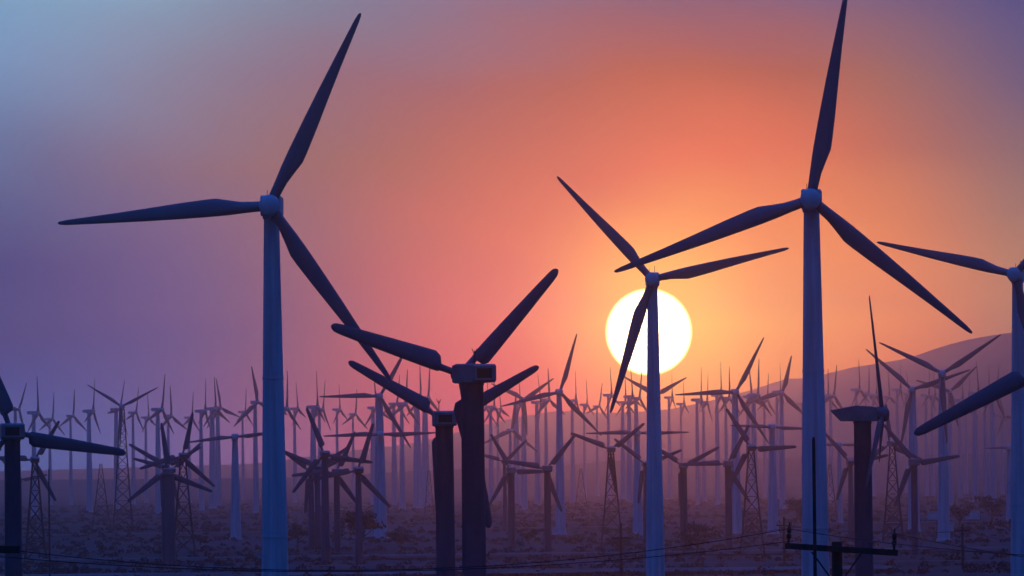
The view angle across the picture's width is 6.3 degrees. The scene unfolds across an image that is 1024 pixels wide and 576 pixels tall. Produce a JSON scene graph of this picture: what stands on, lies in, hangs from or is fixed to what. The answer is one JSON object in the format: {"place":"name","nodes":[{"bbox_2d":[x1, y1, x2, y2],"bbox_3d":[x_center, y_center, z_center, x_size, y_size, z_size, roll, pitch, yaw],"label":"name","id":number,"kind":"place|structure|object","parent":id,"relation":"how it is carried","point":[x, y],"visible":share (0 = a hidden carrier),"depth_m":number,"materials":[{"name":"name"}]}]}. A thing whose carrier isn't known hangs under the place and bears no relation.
{"place":"outdoors","nodes":[
{"label":"outdoors","id":0,"kind":"place"},
{"bbox_2d":[0,565,902,575],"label":"sandy wash","id":1,"kind":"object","parent":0,"point":[562,570],"visible":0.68,"depth_m":1237.53},
{"bbox_2d":[0,452,1006,500],"bbox_3d":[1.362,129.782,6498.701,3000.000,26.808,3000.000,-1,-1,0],"label":"hill","id":2,"kind":"structure","parent":0,"point":[60,488],"depth_m":5800.98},
{"bbox_2d":[0,491,1010,575],"bbox_3d":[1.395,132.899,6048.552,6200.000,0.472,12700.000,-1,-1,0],"label":"ground","id":3,"kind":"structure","parent":0,"point":[905,562],"depth_m":1901.77,"materials":[{"name":"soil"}]},
{"bbox_2d":[0,546,19,552],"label":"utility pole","id":4,"kind":"object","parent":3,"relation":"on","point":[14,549],"visible":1,"depth_m":189.66,"materials":[{"name":"brown wood"}]},
{"bbox_2d":[0,528,787,570],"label":"power line","id":5,"kind":"object","parent":4,"relation":"attached to","point":[396,569],"visible":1,"depth_m":194.14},
{"bbox_2d":[0,540,793,571],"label":"power line","id":6,"kind":"object","parent":4,"relation":"attached to","point":[392,571],"visible":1,"depth_m":193.89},
{"bbox_2d":[0,421,59,561],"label":"wind turbine","id":7,"kind":"object","parent":3,"relation":"on","point":[37,469],"visible":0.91,"depth_m":1505.75,"materials":[{"name":"metal"}]},
{"bbox_2d":[27,379,49,515],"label":"wind turbine","id":8,"kind":"object","parent":3,"relation":"on","point":[34,414],"visible":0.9,"depth_m":3293.90,"materials":[{"name":"white paint"}]},
{"bbox_2d":[0,377,125,575],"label":"wind turbine","id":9,"kind":"object","parent":3,"relation":"on","point":[12,435],"visible":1,"depth_m":597.25,"materials":[{"name":"metal"}]},
{"bbox_2d":[58,389,86,504],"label":"wind turbine","id":10,"kind":"object","parent":3,"relation":"on","point":[70,417],"visible":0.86,"depth_m":4456.85,"materials":[{"name":"white paint"}]},
{"bbox_2d":[83,380,100,511],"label":"wind turbine","id":11,"kind":"object","parent":3,"relation":"on","point":[89,489],"visible":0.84,"depth_m":3523.69,"materials":[{"name":"white paint"}]},
{"bbox_2d":[107,380,127,508],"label":"wind turbine","id":12,"kind":"object","parent":3,"relation":"on","point":[114,410],"visible":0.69,"depth_m":3788.13,"materials":[{"name":"white paint"}]},
{"bbox_2d":[88,385,157,528],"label":"wind turbine","id":13,"kind":"object","parent":3,"relation":"on","point":[120,425],"visible":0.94,"depth_m":2400.46,"materials":[{"name":"metal"}]},
{"bbox_2d":[126,387,143,503],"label":"wind turbine","id":14,"kind":"object","parent":3,"relation":"on","point":[133,483],"visible":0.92,"depth_m":4456.92,"materials":[{"name":"white paint"}]},
{"bbox_2d":[147,376,173,513],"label":"wind turbine","id":15,"kind":"object","parent":3,"relation":"on","point":[158,509],"visible":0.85,"depth_m":3293.97,"materials":[{"name":"white paint"}]},
{"bbox_2d":[129,444,200,507],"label":"wind turbine","id":16,"kind":"object","parent":3,"relation":"on","point":[154,458],"visible":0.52,"depth_m":1681.22,"materials":[{"name":"metal"}]},
{"bbox_2d":[127,423,212,564],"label":"wind turbine","id":17,"kind":"object","parent":3,"relation":"on","point":[168,476],"visible":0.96,"depth_m":1408.16,"materials":[{"name":"metal"}]},
{"bbox_2d":[139,412,214,555],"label":"wind turbine","id":18,"kind":"object","parent":3,"relation":"on","point":[190,464],"visible":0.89,"depth_m":1560.86,"materials":[{"name":"metal"}]},
{"bbox_2d":[195,384,210,509],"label":"wind turbine","id":19,"kind":"object","parent":3,"relation":"on","point":[202,412],"visible":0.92,"depth_m":3607.86,"materials":[{"name":"white paint"}]},
{"bbox_2d":[203,377,229,507],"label":"wind turbine","id":20,"kind":"object","parent":3,"relation":"on","point":[212,479],"visible":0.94,"depth_m":3787.81,"materials":[{"name":"white paint"}]},
{"bbox_2d":[206,379,238,506],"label":"wind turbine","id":21,"kind":"object","parent":3,"relation":"on","point":[218,470],"visible":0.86,"depth_m":3987.28,"materials":[{"name":"white paint"}]},
{"bbox_2d":[58,13,390,575],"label":"wind turbine","id":22,"kind":"object","parent":3,"relation":"on","point":[270,209],"visible":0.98,"depth_m":569.98,"materials":[{"name":"white paint"}]},
{"bbox_2d":[189,432,261,539],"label":"wind turbine","id":23,"kind":"object","parent":3,"relation":"on","point":[235,527],"visible":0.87,"depth_m":1950.41,"materials":[{"name":"white paint"}]},
{"bbox_2d":[236,396,252,499],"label":"wind turbine","id":24,"kind":"object","parent":3,"relation":"on","point":[242,468],"visible":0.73,"depth_m":5051.33,"materials":[{"name":"white paint"}]},
{"bbox_2d":[234,366,286,512],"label":"wind turbine","id":25,"kind":"object","parent":3,"relation":"on","point":[253,407],"visible":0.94,"depth_m":3295.19,"materials":[{"name":"white paint"}]},
{"bbox_2d":[289,386,305,502],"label":"wind turbine","id":26,"kind":"object","parent":3,"relation":"on","point":[295,412],"visible":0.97,"depth_m":4456.86,"materials":[{"name":"white paint"}]},
{"bbox_2d":[285,447,345,547],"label":"wind turbine","id":27,"kind":"object","parent":3,"relation":"on","point":[317,506],"visible":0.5,"depth_m":1679.67,"materials":[{"name":"metal"}]},
{"bbox_2d":[306,371,324,511],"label":"wind turbine","id":28,"kind":"object","parent":3,"relation":"on","point":[312,435],"visible":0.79,"depth_m":3293.99,"materials":[{"name":"white paint"}]},
{"bbox_2d":[285,450,348,549],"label":"wind turbine","id":29,"kind":"object","parent":3,"relation":"on","point":[309,489],"visible":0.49,"depth_m":1679.74,"materials":[{"name":"metal"}]},
{"bbox_2d":[291,432,355,554],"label":"wind turbine","id":30,"kind":"object","parent":3,"relation":"on","point":[338,481],"visible":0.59,"depth_m":1559.66,"materials":[{"name":"metal"}]},
{"bbox_2d":[292,408,372,564],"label":"wind turbine","id":31,"kind":"object","parent":3,"relation":"on","point":[325,526],"visible":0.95,"depth_m":1408.57,"materials":[{"name":"metal"}]},
{"bbox_2d":[309,423,390,563],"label":"wind turbine","id":32,"kind":"object","parent":3,"relation":"on","point":[358,471],"visible":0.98,"depth_m":1408.69,"materials":[{"name":"metal"}]},
{"bbox_2d":[340,511,385,537],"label":"desert tree","id":33,"kind":"object","parent":3,"relation":"on","point":[368,522],"visible":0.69,"depth_m":1638.63,"materials":[{"name":"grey plant"}]},
{"bbox_2d":[319,358,410,536],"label":"wind turbine","id":34,"kind":"object","parent":3,"relation":"on","point":[380,405],"visible":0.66,"depth_m":1994.81,"materials":[{"name":"white paint"}]},
{"bbox_2d":[364,382,390,506],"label":"wind turbine","id":35,"kind":"object","parent":3,"relation":"on","point":[372,465],"visible":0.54,"depth_m":3787.88,"materials":[{"name":"white paint"}]},
{"bbox_2d":[324,431,434,537],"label":"wind turbine","id":36,"kind":"object","parent":3,"relation":"on","point":[380,506],"visible":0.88,"depth_m":1950.35,"materials":[{"name":"white paint"}]},
{"bbox_2d":[384,375,408,504],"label":"wind turbine","id":37,"kind":"object","parent":3,"relation":"on","point":[394,495],"visible":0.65,"depth_m":3987.37,"materials":[{"name":"white paint"}]},
{"bbox_2d":[393,369,418,509],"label":"wind turbine","id":38,"kind":"object","parent":3,"relation":"on","point":[402,497],"visible":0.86,"depth_m":3443.67,"materials":[{"name":"white paint"}]},
{"bbox_2d":[407,367,431,507],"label":"wind turbine","id":39,"kind":"object","parent":3,"relation":"on","point":[417,486],"visible":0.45,"depth_m":3607.19,"materials":[{"name":"white paint"}]},
{"bbox_2d":[413,369,438,505],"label":"wind turbine","id":40,"kind":"object","parent":3,"relation":"on","point":[425,455],"visible":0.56,"depth_m":3787.78,"materials":[{"name":"white paint"}]},
{"bbox_2d":[348,360,538,575],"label":"wind turbine","id":41,"kind":"object","parent":3,"relation":"on","point":[444,423],"visible":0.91,"depth_m":631.90,"materials":[{"name":"metal"}]},
{"bbox_2d":[331,268,557,575],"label":"wind turbine","id":42,"kind":"object","parent":3,"relation":"on","point":[470,377],"visible":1,"depth_m":502.00,"materials":[{"name":"metal"}]},
{"bbox_2d":[484,382,504,504],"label":"wind turbine","id":43,"kind":"object","parent":3,"relation":"on","point":[491,472],"visible":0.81,"depth_m":3788.12,"materials":[{"name":"white paint"}]},
{"bbox_2d":[0,495,1010,575],"bbox_3d":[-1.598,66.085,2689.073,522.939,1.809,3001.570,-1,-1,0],"label":"scrub","id":44,"kind":"object","parent":3,"relation":"on","point":[578,539],"visible":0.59,"depth_m":1724.86,"materials":[{"name":"brown plant"}]},
{"bbox_2d":[485,439,526,529],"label":"wind turbine","id":45,"kind":"object","parent":3,"relation":"on","point":[509,457],"visible":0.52,"depth_m":2184.22,"materials":[{"name":"metal"}]},
{"bbox_2d":[484,397,537,466],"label":"wind turbine","id":46,"kind":"object","parent":3,"relation":"on","point":[506,432],"visible":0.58,"depth_m":3445.08,"materials":[{"name":"white paint"}]},
{"bbox_2d":[489,434,543,547],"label":"wind turbine","id":47,"kind":"object","parent":3,"relation":"on","point":[511,471],"visible":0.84,"depth_m":1679.71,"materials":[{"name":"metal"}]},
{"bbox_2d":[513,383,521,504],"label":"wind turbine","id":48,"kind":"object","parent":3,"relation":"on","point":[516,457],"visible":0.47,"depth_m":3787.68,"materials":[{"name":"white paint"}]},
{"bbox_2d":[491,378,553,509],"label":"wind turbine","id":49,"kind":"object","parent":3,"relation":"on","point":[524,496],"visible":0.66,"depth_m":3295.36,"materials":[{"name":"white paint"}]},
{"bbox_2d":[502,434,575,554],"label":"wind turbine","id":50,"kind":"object","parent":3,"relation":"on","point":[549,487],"visible":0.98,"depth_m":1532.26,"materials":[{"name":"metal"}]},
{"bbox_2d":[531,379,547,504],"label":"wind turbine","id":51,"kind":"object","parent":3,"relation":"on","point":[537,497],"visible":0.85,"depth_m":3788.04,"materials":[{"name":"white paint"}]},
{"bbox_2d":[534,370,564,464],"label":"wind turbine","id":52,"kind":"object","parent":3,"relation":"on","point":[546,402],"visible":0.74,"depth_m":3788.49,"materials":[{"name":"white paint"}]},
{"bbox_2d":[501,334,601,534],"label":"wind turbine","id":53,"kind":"object","parent":3,"relation":"on","point":[560,524],"visible":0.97,"depth_m":1994.85,"materials":[{"name":"white paint"}]},
{"bbox_2d":[570,371,579,502],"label":"wind turbine","id":54,"kind":"object","parent":3,"relation":"on","point":[573,496],"visible":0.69,"depth_m":3987.59,"materials":[{"name":"white paint"}]},
{"bbox_2d":[579,380,593,497],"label":"wind turbine","id":55,"kind":"object","parent":3,"relation":"on","point":[585,405],"visible":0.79,"depth_m":4735.46,"materials":[{"name":"white paint"}]},
{"bbox_2d":[586,386,606,495],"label":"wind turbine","id":56,"kind":"object","parent":3,"relation":"on","point":[595,407],"visible":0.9,"depth_m":5051.18,"materials":[{"name":"white paint"}]},
{"bbox_2d":[571,423,644,548],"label":"wind turbine","id":57,"kind":"object","parent":3,"relation":"on","point":[611,459],"visible":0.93,"depth_m":1617.45,"materials":[{"name":"metal"}]},
{"bbox_2d":[603,370,619,500],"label":"wind turbine","id":58,"kind":"object","parent":3,"relation":"on","point":[609,396],"visible":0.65,"depth_m":4209.29,"materials":[{"name":"white paint"}]},
{"bbox_2d":[615,379,633,498],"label":"wind turbine","id":59,"kind":"object","parent":3,"relation":"on","point":[623,476],"visible":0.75,"depth_m":4456.48,"materials":[{"name":"white paint"}]},
{"bbox_2d":[623,367,641,501],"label":"wind turbine","id":60,"kind":"object","parent":3,"relation":"on","point":[629,465],"visible":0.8,"depth_m":3987.35,"materials":[{"name":"white paint"}]},
{"bbox_2d":[586,430,688,534],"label":"wind turbine","id":61,"kind":"object","parent":3,"relation":"on","point":[637,518],"visible":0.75,"depth_m":1950.39,"materials":[{"name":"white paint"}]},
{"bbox_2d":[614,438,681,542],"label":"wind turbine","id":62,"kind":"object","parent":3,"relation":"on","point":[642,479],"visible":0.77,"depth_m":1748.22,"materials":[{"name":"metal"}]},
{"bbox_2d":[664,388,675,497],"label":"wind turbine","id":63,"kind":"object","parent":3,"relation":"on","point":[669,478],"visible":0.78,"depth_m":4591.94,"materials":[{"name":"white paint"}]},
{"bbox_2d":[557,176,788,575],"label":"wind turbine","id":64,"kind":"object","parent":3,"relation":"on","point":[648,303],"visible":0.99,"depth_m":866.00,"materials":[{"name":"white paint"}]},
{"bbox_2d":[662,446,718,545],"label":"wind turbine","id":65,"kind":"object","parent":3,"relation":"on","point":[682,483],"visible":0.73,"depth_m":1679.62,"materials":[{"name":"metal"}]},
{"bbox_2d":[674,521,720,550],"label":"desert tree","id":66,"kind":"object","parent":3,"relation":"on","point":[696,528],"visible":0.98,"depth_m":1498.94,"materials":[{"name":"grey plant"}]},
{"bbox_2d":[691,375,703,504],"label":"wind turbine","id":67,"kind":"object","parent":3,"relation":"on","point":[697,478],"visible":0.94,"depth_m":3607.91,"materials":[{"name":"white paint"}]},
{"bbox_2d":[698,383,712,501],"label":"wind turbine","id":68,"kind":"object","parent":3,"relation":"on","point":[704,496],"visible":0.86,"depth_m":3987.70,"materials":[{"name":"white paint"}]},
{"bbox_2d":[683,425,749,551],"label":"wind turbine","id":69,"kind":"object","parent":3,"relation":"on","point":[728,465],"visible":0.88,"depth_m":1559.66,"materials":[{"name":"metal"}]},
{"bbox_2d":[711,378,726,504],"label":"wind turbine","id":70,"kind":"object","parent":3,"relation":"on","point":[717,478],"visible":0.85,"depth_m":3607.75,"materials":[{"name":"white paint"}]},
{"bbox_2d":[675,337,768,533],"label":"wind turbine","id":71,"kind":"object","parent":3,"relation":"on","point":[736,509],"visible":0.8,"depth_m":1968.82,"materials":[{"name":"white paint"}]},
{"bbox_2d":[719,367,741,502],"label":"wind turbine","id":72,"kind":"object","parent":3,"relation":"on","point":[727,399],"visible":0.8,"depth_m":3788.46,"materials":[{"name":"white paint"}]},
{"bbox_2d":[739,372,762,502],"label":"wind turbine","id":73,"kind":"object","parent":3,"relation":"on","point":[748,399],"visible":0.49,"depth_m":3787.95,"materials":[{"name":"white paint"}]},
{"bbox_2d":[743,362,771,507],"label":"wind turbine","id":74,"kind":"object","parent":3,"relation":"on","point":[754,430],"visible":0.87,"depth_m":3293.96,"materials":[{"name":"white paint"}]},
{"bbox_2d":[726,408,796,553],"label":"wind turbine","id":75,"kind":"object","parent":3,"relation":"on","point":[749,448],"visible":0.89,"depth_m":1507.16,"materials":[{"name":"metal"}]},
{"bbox_2d":[730,424,801,533],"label":"wind turbine","id":76,"kind":"object","parent":3,"relation":"on","point":[772,503],"visible":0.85,"depth_m":1950.44,"materials":[{"name":"white paint"}]},
{"bbox_2d":[757,373,775,496],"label":"wind turbine","id":77,"kind":"object","parent":3,"relation":"on","point":[764,466],"visible":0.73,"depth_m":4456.86,"materials":[{"name":"white paint"}]},
{"bbox_2d":[747,356,801,508],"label":"wind turbine","id":78,"kind":"object","parent":3,"relation":"on","point":[782,484],"visible":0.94,"depth_m":3158.18,"materials":[{"name":"white paint"}]},
{"bbox_2d":[614,0,972,575],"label":"wind turbine","id":79,"kind":"object","parent":3,"relation":"on","point":[810,204],"visible":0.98,"depth_m":579.00,"materials":[{"name":"white paint"}]},
{"bbox_2d":[812,437,816,575],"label":"thin mast","id":80,"kind":"object","parent":3,"relation":"on","point":[814,510],"visible":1,"depth_m":169.93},
{"bbox_2d":[825,365,842,501],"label":"wind turbine","id":81,"kind":"object","parent":3,"relation":"on","point":[829,397],"visible":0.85,"depth_m":3788.31,"materials":[{"name":"white paint"}]},
{"bbox_2d":[785,522,897,575],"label":"utility pole","id":82,"kind":"object","parent":3,"relation":"on","point":[837,549],"visible":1,"depth_m":199.68,"materials":[{"name":"brown wood"}]},
{"bbox_2d":[826,442,871,522],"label":"wind turbine","id":83,"kind":"object","parent":3,"relation":"on","point":[840,498],"visible":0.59,"depth_m":2300.59,"materials":[{"name":"white paint"}]},
{"bbox_2d":[826,433,887,540],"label":"wind turbine","id":84,"kind":"object","parent":3,"relation":"on","point":[849,463],"visible":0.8,"depth_m":1747.04,"materials":[{"name":"metal"}]},
{"bbox_2d":[831,295,889,575],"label":"wind turbine","id":85,"kind":"object","parent":3,"relation":"on","point":[862,418],"visible":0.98,"depth_m":582.36,"materials":[{"name":"metal"}]},
{"bbox_2d":[868,375,878,497],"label":"wind turbine","id":86,"kind":"object","parent":3,"relation":"on","point":[873,400],"visible":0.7,"depth_m":4209.20,"materials":[{"name":"white paint"}]},
{"bbox_2d":[875,404,921,540],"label":"wind turbine","id":87,"kind":"object","parent":3,"relation":"on","point":[893,444],"visible":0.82,"depth_m":1746.85,"materials":[{"name":"metal"}]},
{"bbox_2d":[866,349,969,531],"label":"wind turbine","id":88,"kind":"object","parent":3,"relation":"on","point":[910,408],"visible":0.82,"depth_m":1969.05,"materials":[{"name":"white paint"}]},
{"bbox_2d":[884,424,959,554],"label":"wind turbine","id":89,"kind":"object","parent":3,"relation":"on","point":[913,464],"visible":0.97,"depth_m":1455.67,"materials":[{"name":"metal"}]},
{"bbox_2d":[921,370,935,495],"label":"wind turbine","id":90,"kind":"object","parent":3,"relation":"on","point":[926,469],"visible":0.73,"depth_m":4456.80,"materials":[{"name":"white paint"}]},
{"bbox_2d":[929,378,938,495],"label":"wind turbine","id":91,"kind":"object","parent":3,"relation":"on","point":[934,396],"visible":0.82,"depth_m":4456.70,"materials":[{"name":"white paint"}]},
{"bbox_2d":[879,334,1000,540],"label":"wind turbine","id":92,"kind":"object","parent":3,"relation":"on","point":[943,508],"visible":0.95,"depth_m":1722.73,"materials":[{"name":"white paint"}]},
{"bbox_2d":[916,366,976,505],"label":"wind turbine","id":93,"kind":"object","parent":3,"relation":"on","point":[951,402],"visible":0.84,"depth_m":3295.50,"materials":[{"name":"white paint"}]},
{"bbox_2d":[877,241,1023,575],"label":"wind turbine","id":94,"kind":"object","parent":3,"relation":"on","point":[1015,275],"visible":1,"depth_m":847.76,"materials":[{"name":"white paint"}]},
{"bbox_2d":[954,374,963,496],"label":"wind turbine","id":95,"kind":"object","parent":3,"relation":"on","point":[960,490],"visible":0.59,"depth_m":4209.12,"materials":[{"name":"white paint"}]},
{"bbox_2d":[914,372,1023,435],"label":"wind turbine","id":96,"kind":"object","parent":3,"relation":"on","point":[1007,384],"visible":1,"depth_m":474.81,"materials":[{"name":"metal"}]},
{"bbox_2d":[968,360,979,501],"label":"wind turbine","id":97,"kind":"object","parent":3,"relation":"on","point":[975,488],"visible":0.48,"depth_m":3607.61,"materials":[{"name":"white paint"}]},
{"bbox_2d":[971,495,1005,519],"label":"desert tree","id":98,"kind":"object","parent":3,"relation":"on","point":[997,505],"visible":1,"depth_m":2348.74,"materials":[{"name":"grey plant"}]},
{"bbox_2d":[983,381,995,500],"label":"wind turbine","id":99,"kind":"object","parent":3,"relation":"on","point":[985,476],"visible":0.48,"depth_m":3607.86,"materials":[{"name":"white paint"}]},
{"bbox_2d":[984,367,1005,503],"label":"wind turbine","id":100,"kind":"object","parent":3,"relation":"on","point":[993,490],"visible":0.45,"depth_m":3443.62,"materials":[{"name":"white paint"}]},
{"bbox_2d":[984,445,1010,521],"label":"wind turbine","id":101,"kind":"object","parent":3,"relation":"on","point":[1007,448],"visible":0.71,"depth_m":2300.61,"materials":[{"name":"white paint"}]},
{"bbox_2d":[0,546,1010,560],"bbox_3d":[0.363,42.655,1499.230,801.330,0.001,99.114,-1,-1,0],"label":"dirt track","id":102,"kind":"structure","parent":0,"point":[487,553],"depth_m":1498.10,"materials":[{"name":"soil"}]},
{"bbox_2d":[2,520,1008,535],"bbox_3d":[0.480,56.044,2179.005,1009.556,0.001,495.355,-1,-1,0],"label":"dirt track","id":103,"kind":"structure","parent":0,"point":[494,528],"depth_m":2183.41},
{"bbox_2d":[0,333,1011,479],"bbox_3d":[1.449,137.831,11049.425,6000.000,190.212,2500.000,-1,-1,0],"label":"mountains","id":104,"kind":"structure","parent":0,"point":[992,357],"depth_m":10716.67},
{"bbox_2d":[0,0,1023,470],"label":"sky","id":105,"kind":"structure","parent":0,"point":[426,190],"materials":[{"name":"orange"}]},
{"bbox_2d":[43,560,1007,567],"bbox_3d":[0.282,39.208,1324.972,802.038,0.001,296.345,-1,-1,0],"label":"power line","id":106,"kind":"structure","parent":0,"point":[549,563],"depth_m":1322.46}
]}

